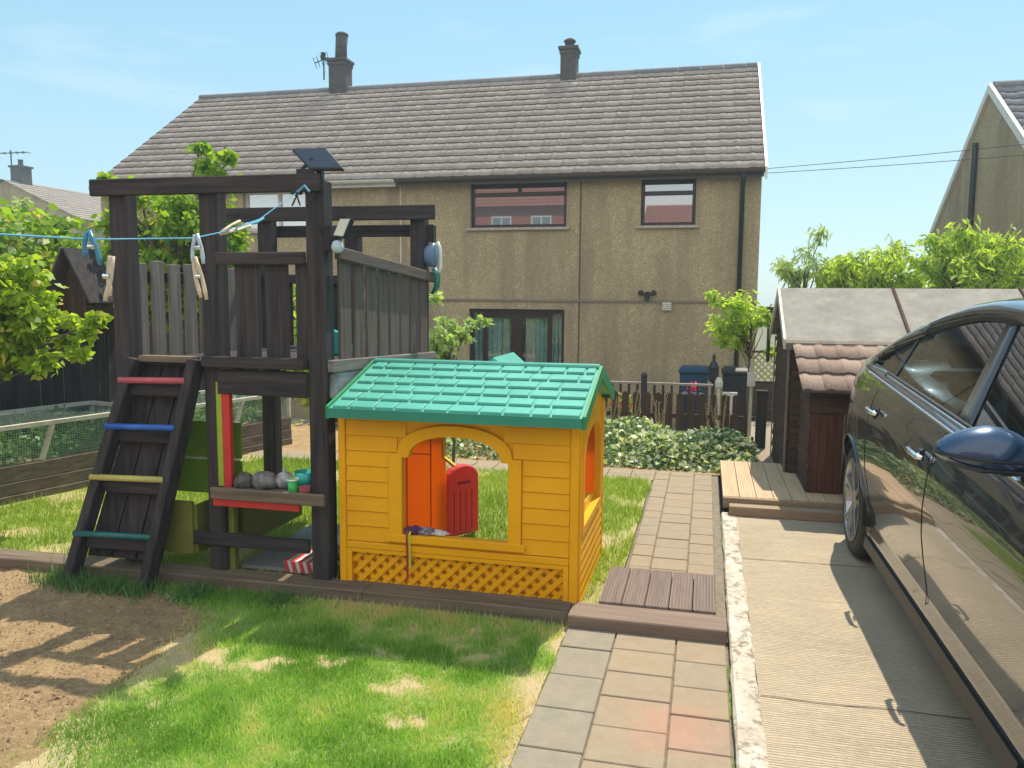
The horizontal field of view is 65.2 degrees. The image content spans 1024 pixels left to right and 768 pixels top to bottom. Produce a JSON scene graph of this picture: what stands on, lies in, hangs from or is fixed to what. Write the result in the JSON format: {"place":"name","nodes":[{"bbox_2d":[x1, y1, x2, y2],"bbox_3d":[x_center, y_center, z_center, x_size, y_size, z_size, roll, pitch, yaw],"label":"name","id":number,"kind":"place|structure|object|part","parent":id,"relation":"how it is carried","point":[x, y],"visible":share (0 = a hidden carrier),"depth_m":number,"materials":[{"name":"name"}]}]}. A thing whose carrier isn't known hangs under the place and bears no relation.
{"place":"outdoors","nodes":[
{"label":"outdoors","id":0,"kind":"place"},
{"bbox_2d":[3,580,569,767],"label":"lawn","id":1,"kind":"structure","parent":0,"point":[531,684],"depth_m":3.06,"materials":[{"name":"green plant"}]},
{"bbox_2d":[291,421,303,425],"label":"lawn","id":2,"kind":"structure","parent":0,"point":[293,423],"depth_m":9.50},
{"bbox_2d":[78,140,253,332],"bbox_3d":[-3.292,-0.836,7.642,1.753,2.983,1.262,2,6,14],"label":"fruit tree","id":3,"kind":"object","parent":2,"relation":"on","point":[176,216],"visible":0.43,"depth_m":7.43,"materials":[{"name":"green plant"}]},
{"bbox_2d":[0,450,651,607],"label":"lawn","id":4,"kind":"structure","parent":0,"point":[248,551],"depth_m":5.12,"materials":[{"name":"green plant"}]},
{"bbox_2d":[0,415,291,505],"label":"raised bed","id":5,"kind":"object","parent":4,"relation":"on","point":[59,473],"visible":0.34,"depth_m":6.00,"materials":[{"name":"brown wood"}]},
{"bbox_2d":[0,401,112,464],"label":"netting cage","id":6,"kind":"object","parent":5,"relation":"on","point":[92,417],"visible":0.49,"depth_m":6.05,"materials":[{"name":"green"}]},
{"bbox_2d":[0,252,113,383],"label":"leafy bush","id":7,"kind":"object","parent":5,"relation":"on","point":[28,328],"visible":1,"depth_m":5.26,"materials":[{"name":"green plant"}]},
{"bbox_2d":[45,247,113,438],"bbox_3d":[-3.735,-0.176,7.001,0.511,1.994,0.391,2,6,14],"label":"bird table","id":8,"kind":"object","parent":5,"relation":"in","point":[77,274],"visible":0.49,"depth_m":6.88,"materials":[{"name":"wood"}]},
{"bbox_2d":[0,392,262,465],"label":"vegetable plants","id":9,"kind":"object","parent":5,"relation":"in","point":[98,435],"visible":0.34,"depth_m":6.39,"materials":[{"name":"green plant"}]},
{"bbox_2d":[112,390,290,422],"bbox_3d":[-2.930,0.246,7.665,0.825,0.264,1.422,4,7,28],"label":"netting cage","id":10,"kind":"object","parent":5,"relation":"on","point":[287,412],"visible":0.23,"depth_m":7.61,"materials":[{"name":"grey"}]},
{"bbox_2d":[60,173,435,589],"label":"climbing tower","id":11,"kind":"structure","parent":4,"relation":"on","point":[155,431],"depth_m":4.15,"materials":[{"name":"brown wood"}]},
{"bbox_2d":[0,184,309,239],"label":"washing line","id":12,"kind":"object","parent":11,"relation":"attached to","point":[257,221],"visible":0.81,"depth_m":1.43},
{"bbox_2d":[82,230,102,264],"bbox_3d":[-0.672,-0.218,1.279,0.034,0.056,0.012,2,6,14],"label":"clothes peg","id":13,"kind":"object","parent":12,"relation":"attached to","point":[90,235],"visible":1,"depth_m":1.28,"materials":[{"name":"blue plastic"}]},
{"bbox_2d":[102,255,114,300],"bbox_3d":[-0.644,-0.169,1.280,0.017,0.073,0.016,2,6,14],"label":"clothes peg","id":14,"kind":"object","parent":12,"relation":"attached to","point":[108,275],"visible":1,"depth_m":1.28,"materials":[{"name":"brown wood"}]},
{"bbox_2d":[190,233,204,263],"bbox_3d":[-0.628,-0.271,1.599,0.030,0.061,0.014,2,6,14],"label":"clothes peg","id":15,"kind":"object","parent":12,"relation":"attached to","point":[195,237],"visible":1,"depth_m":1.60,"materials":[{"name":"white plastic"}]},
{"bbox_2d":[191,256,207,299],"bbox_3d":[-0.625,-0.212,1.599,0.037,0.087,0.012,2,6,14],"label":"clothes peg","id":16,"kind":"object","parent":15,"relation":"hanging from","point":[196,267],"visible":1,"depth_m":1.60,"materials":[{"name":"brown wood"}]},
{"bbox_2d":[219,220,251,234],"bbox_3d":[-0.709,-0.401,2.075,0.027,0.050,0.258,0,6,-3],"label":"clothes peg","id":17,"kind":"object","parent":12,"relation":"attached to","point":[235,229],"visible":0.96,"depth_m":2.02,"materials":[{"name":"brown wood"}]},
{"bbox_2d":[291,191,300,205],"bbox_3d":[-0.959,-0.822,3.550,0.042,0.068,0.016,0,6,-6],"label":"clothes peg","id":18,"kind":"object","parent":12,"relation":"attached to","point":[295,197],"visible":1,"depth_m":3.55,"materials":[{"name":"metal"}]},
{"bbox_2d":[234,472,252,488],"bbox_3d":[-1.385,0.500,4.140,0.096,0.091,0.108,2,6,14],"label":"stone","id":19,"kind":"object","parent":11,"relation":"on","point":[242,480],"visible":0.81,"depth_m":4.10,"materials":[{"name":"grey stone"}]},
{"bbox_2d":[252,471,276,489],"bbox_3d":[-1.276,0.499,4.122,0.139,0.106,0.118,2,6,14],"label":"stone","id":20,"kind":"object","parent":11,"relation":"on","point":[262,480],"visible":0.91,"depth_m":4.08,"materials":[{"name":"grey stone"}]},
{"bbox_2d":[275,467,292,488],"bbox_3d":[-1.167,0.483,4.125,0.097,0.105,0.120,-4,8,-38],"label":"toy teapot","id":21,"kind":"object","parent":11,"relation":"on","point":[281,478],"visible":0.8,"depth_m":4.09,"materials":[{"name":"white plastic"}]},
{"bbox_2d":[286,477,298,491],"bbox_3d":[-1.104,0.512,4.029,0.062,0.069,0.062,2,6,14],"label":"toy cup","id":22,"kind":"object","parent":11,"relation":"on","point":[292,483],"visible":0.83,"depth_m":4.01,"materials":[{"name":"green plastic"}]},
{"bbox_2d":[294,469,310,484],"bbox_3d":[-1.064,0.493,4.131,0.120,0.085,0.120,2,6,14],"label":"toy bowl","id":23,"kind":"object","parent":11,"relation":"on","point":[303,476],"visible":0.52,"depth_m":4.08,"materials":[{"name":"teal plastic"}]},
{"bbox_2d":[298,485,310,492],"bbox_3d":[-1.046,0.531,4.038,0.064,0.030,0.062,2,6,14],"label":"toy dish","id":24,"kind":"object","parent":11,"relation":"on","point":[304,488],"visible":0.99,"depth_m":4.01,"materials":[{"name":"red plastic"}]},
{"bbox_2d":[290,148,343,236],"bbox_3d":[-0.954,-0.929,3.929,0.351,0.474,0.163,2,6,14],"label":"solar charger","id":25,"kind":"object","parent":11,"relation":"attached to","point":[319,160],"visible":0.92,"depth_m":3.88,"materials":[{"name":"black plastic"}]},
{"bbox_2d":[323,215,353,252],"bbox_3d":[-0.844,-0.723,3.855,0.180,0.182,0.089,5,7,34],"label":"solar floodlight","id":26,"kind":"object","parent":11,"relation":"attached to","point":[333,236],"visible":1,"depth_m":3.83,"materials":[{"name":"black plastic"}]},
{"bbox_2d":[424,225,442,294],"bbox_3d":[-0.529,-0.817,5.278,0.116,0.455,0.119,-2,7,-25],"label":"toy telescope","id":27,"kind":"object","parent":11,"relation":"attached to","point":[432,255],"visible":1,"depth_m":5.25,"materials":[{"name":"plastic"}]},
{"bbox_2d":[241,524,339,573],"bbox_3d":[-1.137,0.954,4.700,0.490,0.020,0.850,2,6,14],"label":"floor board","id":28,"kind":"object","parent":4,"relation":"on","point":[267,560],"visible":0.24,"depth_m":4.44,"materials":[{"name":"grey wood"}]},
{"bbox_2d":[283,549,312,573],"bbox_3d":[-1.079,0.952,4.287,0.200,0.068,0.220,2,6,14],"label":"toy basket","id":29,"kind":"object","parent":28,"relation":"on","point":[299,562],"visible":0.49,"depth_m":4.20,"materials":[{"name":"red plastic"}]},
{"bbox_2d":[311,535,339,558],"bbox_3d":[-1.022,0.920,4.565,0.215,0.073,0.250,2,6,14],"label":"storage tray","id":30,"kind":"object","parent":28,"relation":"on","point":[338,541],"visible":0.14,"depth_m":4.47,"materials":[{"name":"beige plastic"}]},
{"bbox_2d":[429,291,493,466],"bbox_3d":[-0.464,0.003,6.702,0.653,1.552,0.442,2,6,14],"label":"rose shrub","id":31,"kind":"object","parent":4,"relation":"on","point":[441,345],"visible":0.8,"depth_m":6.66,"materials":[{"name":"green plant"}]},
{"bbox_2d":[325,352,614,603],"bbox_3d":[-0.153,0.437,4.333,1.278,1.161,1.219,2,6,14],"label":"playhouse","id":32,"kind":"object","parent":4,"relation":"on","point":[538,427],"visible":0.99,"depth_m":3.95,"materials":[{"name":"yellow plastic"}]},
{"bbox_2d":[408,531,411,567],"bbox_3d":[-0.503,0.821,3.985,0.010,0.187,0.045,2,6,14],"label":"strap","id":33,"kind":"object","parent":32,"relation":"hanging from","point":[409,542],"visible":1,"depth_m":3.96,"materials":[{"name":"green fabric"}]},
{"bbox_2d":[403,525,450,535],"bbox_3d":[-0.423,0.728,3.983,0.242,0.044,0.082,2,6,14],"label":"cloth bundle","id":34,"kind":"object","parent":32,"relation":"on","point":[419,530],"visible":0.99,"depth_m":3.97,"materials":[{"name":"purple fabric"}]},
{"bbox_2d":[406,531,408,578],"bbox_3d":[-0.516,0.850,3.991,0.010,0.247,0.045,2,6,14],"label":"strap","id":35,"kind":"object","parent":34,"relation":"hanging from","point":[407,568],"visible":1,"depth_m":3.97,"materials":[{"name":"fabric"}]},
{"bbox_2d":[385,425,524,552],"bbox_3d":[-0.283,0.499,3.892,0.717,0.599,0.028,2,6,14],"label":"window frame","id":36,"kind":"structure","parent":32,"relation":"in","point":[395,460],"depth_m":3.88,"materials":[{"name":"yellow plastic"}]},
{"bbox_2d":[446,464,477,535],"bbox_3d":[-0.312,0.707,4.918,0.234,0.435,0.067,-5,8,-40],"label":"half door","id":37,"kind":"structure","parent":32,"relation":"in","point":[461,479],"depth_m":4.89,"materials":[{"name":"red plastic"}]},
{"bbox_2d":[334,330,337,354],"bbox_3d":[-1.003,-0.246,4.688,0.159,0.149,0.035,2,6,14],"label":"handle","id":38,"kind":"object","parent":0,"point":[335,342],"visible":0.07,"depth_m":4.68,"materials":[{"name":"teal plastic"}]},
{"bbox_2d":[16,309,776,722],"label":"ground","id":39,"kind":"structure","parent":0,"point":[764,341],"depth_m":32.93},
{"bbox_2d":[0,196,40,268],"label":"hedge tree","id":40,"kind":"object","parent":39,"relation":"on","point":[20,204],"visible":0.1,"depth_m":12.33,"materials":[{"name":"green plant"}]},
{"bbox_2d":[0,150,102,257],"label":"house","id":41,"kind":"structure","parent":39,"relation":"on","point":[75,204],"depth_m":42.65,"materials":[{"name":"concrete"}]},
{"bbox_2d":[0,198,113,399],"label":"hedge tree","id":42,"kind":"object","parent":39,"relation":"on","point":[49,247],"visible":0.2,"depth_m":8.60,"materials":[{"name":"green plant"}]},
{"bbox_2d":[0,568,207,767],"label":"soil patch","id":43,"kind":"object","parent":39,"relation":"on","point":[20,716],"visible":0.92,"depth_m":3.43,"materials":[{"name":"brown soil"}]},
{"bbox_2d":[0,572,193,766],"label":"soil clods","id":44,"kind":"object","parent":43,"relation":"on","point":[110,636],"visible":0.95,"depth_m":3.48,"materials":[{"name":"brown soil"}]},
{"bbox_2d":[19,548,344,610],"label":"weeds","id":45,"kind":"object","parent":43,"relation":"on","point":[99,584],"visible":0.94,"depth_m":4.04,"materials":[{"name":"green plant"}]},
{"bbox_2d":[0,305,364,444],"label":"board fence","id":46,"kind":"object","parent":39,"relation":"on","point":[24,391],"visible":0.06,"depth_m":7.27,"materials":[{"name":"brown wood"}]},
{"bbox_2d":[0,548,571,625],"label":"timber sleeper","id":47,"kind":"object","parent":39,"relation":"on","point":[522,607],"visible":0.67,"depth_m":4.01,"materials":[{"name":"brown wood"}]},
{"bbox_2d":[88,31,767,429],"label":"semi detached house","id":48,"kind":"structure","parent":39,"relation":"on","point":[608,221],"depth_m":14.42,"materials":[{"name":"concrete"}]},
{"bbox_2d":[245,192,305,233],"bbox_3d":[-4.465,-3.285,15.285,1.570,0.810,0.220,2,6,14],"label":"window","id":49,"kind":"structure","parent":48,"relation":"in","point":[252,200],"depth_m":15.36,"materials":[{"name":"glass"}]},
{"bbox_2d":[470,309,563,362],"bbox_3d":[0.103,-0.251,14.611,1.760,2.230,0.296,2,6,14],"label":"french door","id":50,"kind":"structure","parent":48,"relation":"in","point":[488,345],"depth_m":14.55,"materials":[{"name":"black glass"}]},
{"bbox_2d":[466,182,569,230],"bbox_3d":[0.112,-3.181,14.176,1.870,0.910,0.220,2,6,14],"label":"window","id":51,"kind":"structure","parent":48,"relation":"in","point":[510,206],"depth_m":14.24,"materials":[{"name":"clear glass"}]},
{"bbox_2d":[636,178,698,228],"bbox_3d":[2.650,-3.091,13.565,1.035,0.900,0.220,2,6,14],"label":"window","id":52,"kind":"structure","parent":48,"relation":"in","point":[665,203],"depth_m":13.62,"materials":[{"name":"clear glass"}]},
{"bbox_2d":[764,155,1021,173],"bbox_3d":[7.333,-3.353,11.511,7.181,0.200,0.009,3,7,26],"label":"overhead cable","id":53,"kind":"object","parent":48,"relation":"attached to","point":[897,164],"visible":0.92,"depth_m":12.22,"materials":[{"name":"rubber"}]},
{"bbox_2d":[768,144,1023,168],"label":"overhead cable","id":54,"kind":"object","parent":48,"relation":"attached to","point":[901,156],"visible":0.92,"depth_m":12.19,"materials":[{"name":"rubber"}]},
{"bbox_2d":[567,602,727,645],"bbox_3d":[0.618,1.098,3.663,0.708,0.081,0.175,2,6,14],"label":"timber sleeper","id":55,"kind":"object","parent":39,"relation":"on","point":[676,625],"visible":0.86,"depth_m":3.61,"materials":[{"name":"brown wood"}]},
{"bbox_2d":[718,515,735,767],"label":"weeds","id":56,"kind":"object","parent":39,"relation":"on","point":[728,676],"visible":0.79,"depth_m":3.08,"materials":[{"name":"green plant"}]},
{"bbox_2d":[722,392,736,414],"bbox_3d":[2.360,0.209,8.676,0.155,0.240,0.040,2,6,14],"label":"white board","id":57,"kind":"object","parent":39,"relation":"on","point":[731,394],"visible":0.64,"depth_m":8.65,"materials":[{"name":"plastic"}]},
{"bbox_2d":[721,512,768,767],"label":"kerb","id":58,"kind":"structure","parent":39,"relation":"on","point":[750,741],"depth_m":3.24,"materials":[{"name":"grey concrete"}]},
{"bbox_2d":[769,223,834,287],"bbox_3d":[3.870,-0.844,10.539,0.996,2.541,0.842,2,6,14],"label":"fruit tree","id":59,"kind":"object","parent":39,"relation":"on","point":[787,272],"visible":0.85,"depth_m":10.49,"materials":[{"name":"green plant"}]},
{"bbox_2d":[807,234,932,287],"bbox_3d":[4.470,-0.701,10.106,1.497,2.357,1.152,2,6,14],"label":"fruit tree","id":60,"kind":"object","parent":39,"relation":"on","point":[849,271],"visible":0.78,"depth_m":9.84,"materials":[{"name":"green plant"}]},
{"bbox_2d":[766,286,1023,473],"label":"garden shed","id":61,"kind":"structure","parent":39,"relation":"on","point":[854,316],"depth_m":6.44,"materials":[{"name":"grey wood"}]},
{"bbox_2d":[901,214,1023,288],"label":"fruit tree","id":62,"kind":"object","parent":39,"relation":"on","point":[992,255],"visible":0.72,"depth_m":9.23,"materials":[{"name":"green plant"}]},
{"bbox_2d":[927,80,1023,286],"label":"gable house","id":63,"kind":"structure","parent":39,"relation":"on","point":[988,190],"depth_m":14.71,"materials":[{"name":"beige concrete"}]},
{"bbox_2d":[245,450,713,590],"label":"path","id":64,"kind":"structure","parent":0,"point":[671,549],"depth_m":5.40,"materials":[{"name":"beige stone"}]},
{"bbox_2d":[599,566,715,614],"bbox_3d":[0.735,1.048,3.990,0.540,0.072,0.516,2,6,14],"label":"decking step","id":65,"kind":"object","parent":64,"relation":"on","point":[627,587],"visible":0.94,"depth_m":3.94,"materials":[{"name":"brown wood"}]},
{"bbox_2d":[625,473,728,641],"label":"path joints","id":66,"kind":"object","parent":64,"relation":"on","point":[720,592],"visible":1,"depth_m":4.83,"materials":[{"name":"concrete"}]},
{"bbox_2d":[282,422,724,475],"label":"bed soil","id":67,"kind":"structure","parent":0,"point":[300,437],"depth_m":7.87,"materials":[{"name":"brown soil"}]},
{"bbox_2d":[335,389,768,448],"bbox_3d":[0.249,0.276,8.703,4.825,0.590,0.180,2,6,14],"label":"picket fence","id":68,"kind":"object","parent":67,"relation":"on","point":[690,416],"visible":0.23,"depth_m":8.23,"materials":[{"name":"brown wood"}]},
{"bbox_2d":[446,415,761,472],"bbox_3d":[0.379,0.496,7.874,3.986,0.442,1.430,2,6,14],"label":"ground cover","id":69,"kind":"object","parent":67,"relation":"on","point":[638,440],"visible":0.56,"depth_m":7.25,"materials":[{"name":"green plant"}]},
{"bbox_2d":[605,392,731,428],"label":"dry grass stalks","id":70,"kind":"object","parent":69,"relation":"on","point":[656,415],"visible":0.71,"depth_m":7.88,"materials":[{"name":"beige plant"}]},
{"bbox_2d":[702,288,775,433],"bbox_3d":[2.252,-0.138,7.911,0.785,1.615,0.555,2,6,14],"label":"young tree","id":71,"kind":"object","parent":67,"relation":"on","point":[739,338],"visible":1,"depth_m":7.78,"materials":[{"name":"green plant"}]},
{"bbox_2d":[747,359,755,441],"bbox_3d":[2.331,0.220,7.833,0.075,0.920,0.055,2,6,14],"label":"tree stake","id":72,"kind":"object","parent":67,"relation":"on","point":[751,374],"visible":0.88,"depth_m":7.81,"materials":[{"name":"grey wood"}]},
{"bbox_2d":[0,0,1023,306],"label":"sky","id":73,"kind":"structure","parent":0,"point":[84,84],"materials":[{"name":"blue"}]},
{"bbox_2d":[509,628,735,767],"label":"path","id":74,"kind":"structure","parent":0,"point":[629,728],"depth_m":2.95,"materials":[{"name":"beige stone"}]},
{"bbox_2d":[751,421,773,462],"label":"side path","id":75,"kind":"structure","parent":0,"point":[764,455],"depth_m":8.28,"materials":[{"name":"beige concrete"}]},
{"bbox_2d":[720,460,842,522],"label":"decking platform","id":76,"kind":"structure","parent":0,"point":[762,489],"depth_m":5.62,"materials":[{"name":"brown wood"}]},
{"bbox_2d":[793,343,885,494],"bbox_3d":[2.730,0.251,5.742,1.328,1.047,0.834,2,6,14],"label":"tiled porch","id":77,"kind":"object","parent":76,"relation":"on","point":[826,383],"visible":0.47,"depth_m":5.68,"materials":[{"name":"brown wood"}]},
{"bbox_2d":[736,516,1002,767],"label":"driveway","id":78,"kind":"structure","parent":0,"point":[839,632],"depth_m":3.23,"materials":[{"name":"concrete"}]},
{"bbox_2d":[840,298,1023,767],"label":"parked car","id":79,"kind":"object","parent":78,"relation":"on","point":[932,483],"visible":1,"depth_m":2.96,"materials":[{"name":"paint"}]},
{"bbox_3d":[2.059,-0.144,4.294,0.106,0.212,0.480,2,6,14],"label":"side window","id":80,"kind":"part","parent":79,"relation":"part of","materials":[{"name":"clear glass"}]},
{"bbox_3d":[1.914,-0.093,3.512,0.194,0.397,1.110,2,6,14],"label":"side window","id":81,"kind":"part","parent":79,"relation":"part of","materials":[{"name":"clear glass"}]},
{"bbox_3d":[1.673,0.039,2.529,0.194,0.436,0.930,2,6,14],"label":"side window","id":82,"kind":"part","parent":79,"relation":"part of","materials":[{"name":"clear glass"}]},
{"label":"patio","id":83,"kind":"structure","parent":0,"visible":0},
{"bbox_2d":[291,418,337,422],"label":"retaining wall","id":84,"kind":"structure","parent":83,"relation":"on","point":[301,419],"depth_m":9.72,"materials":[{"name":"concrete"}]},
{"bbox_2d":[280,284,364,412],"bbox_3d":[-2.384,0.019,10.186,2.821,2.572,1.386,2,6,14],"label":"hedge tree","id":85,"kind":"object","parent":83,"relation":"on","point":[305,401],"visible":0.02,"depth_m":10.03,"materials":[{"name":"green plant"}]},
{"bbox_2d":[607,398,610,418],"bbox_3d":[1.088,0.748,9.586,0.343,1.355,0.400,1,6,1],"label":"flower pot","id":86,"kind":"object","parent":83,"relation":"on","point":[609,400],"visible":0.07,"depth_m":9.46,"materials":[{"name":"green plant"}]},
{"bbox_2d":[610,392,632,417],"bbox_3d":[1.302,0.768,9.461,0.317,1.346,0.386,-1,6,-10],"label":"flower pot","id":87,"kind":"object","parent":83,"relation":"on","point":[630,404],"visible":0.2,"depth_m":9.40,"materials":[{"name":"green plant"}]},
{"bbox_2d":[610,372,712,428],"bbox_3d":[0.198,0.566,10.325,4.615,1.545,0.129,2,6,14],"label":"picket fence","id":88,"kind":"object","parent":83,"relation":"on","point":[644,382],"visible":0.12,"depth_m":9.87,"materials":[{"name":"brown wood"}]},
{"bbox_2d":[682,381,703,430],"bbox_3d":[2.337,0.648,10.467,0.320,1.383,0.320,2,6,14],"label":"flower pot","id":89,"kind":"object","parent":83,"relation":"on","point":[684,393],"visible":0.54,"depth_m":10.34,"materials":[{"name":"pink plastic"}]},
{"bbox_2d":[678,365,707,393],"bbox_3d":[2.873,0.404,12.701,0.470,1.392,0.620,2,6,14],"label":"wheelie bin","id":90,"kind":"object","parent":83,"relation":"on","point":[698,374],"visible":0.3,"depth_m":12.38,"materials":[{"name":"blue plastic"}]},
{"bbox_2d":[708,354,719,394],"bbox_3d":[2.988,0.366,11.934,0.240,1.640,0.240,2,6,14],"label":"garden lantern","id":91,"kind":"object","parent":83,"relation":"on","point":[713,370],"visible":0.6,"depth_m":11.83,"materials":[{"name":"black plastic"}]},
{"bbox_2d":[715,377,722,427],"bbox_3d":[3.017,0.553,11.739,0.120,1.310,0.114,2,6,14],"label":"solar stake light","id":92,"kind":"object","parent":83,"relation":"on","point":[718,383],"visible":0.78,"depth_m":11.66,"materials":[{"name":"beige plastic"}]},
{"bbox_2d":[721,366,748,433],"bbox_3d":[3.505,0.425,12.549,0.470,1.392,0.620,2,6,14],"label":"wheelie bin","id":93,"kind":"object","parent":83,"relation":"on","point":[734,378],"visible":0.27,"depth_m":12.26,"materials":[{"name":"black plastic"}]},
{"bbox_2d":[752,350,775,420],"bbox_3d":[3.668,0.443,10.751,0.920,1.770,0.040,2,6,14],"label":"trellis","id":94,"kind":"object","parent":83,"relation":"on","point":[764,385],"visible":0.24,"depth_m":10.76,"materials":[{"name":"brown wood"}]}
]}

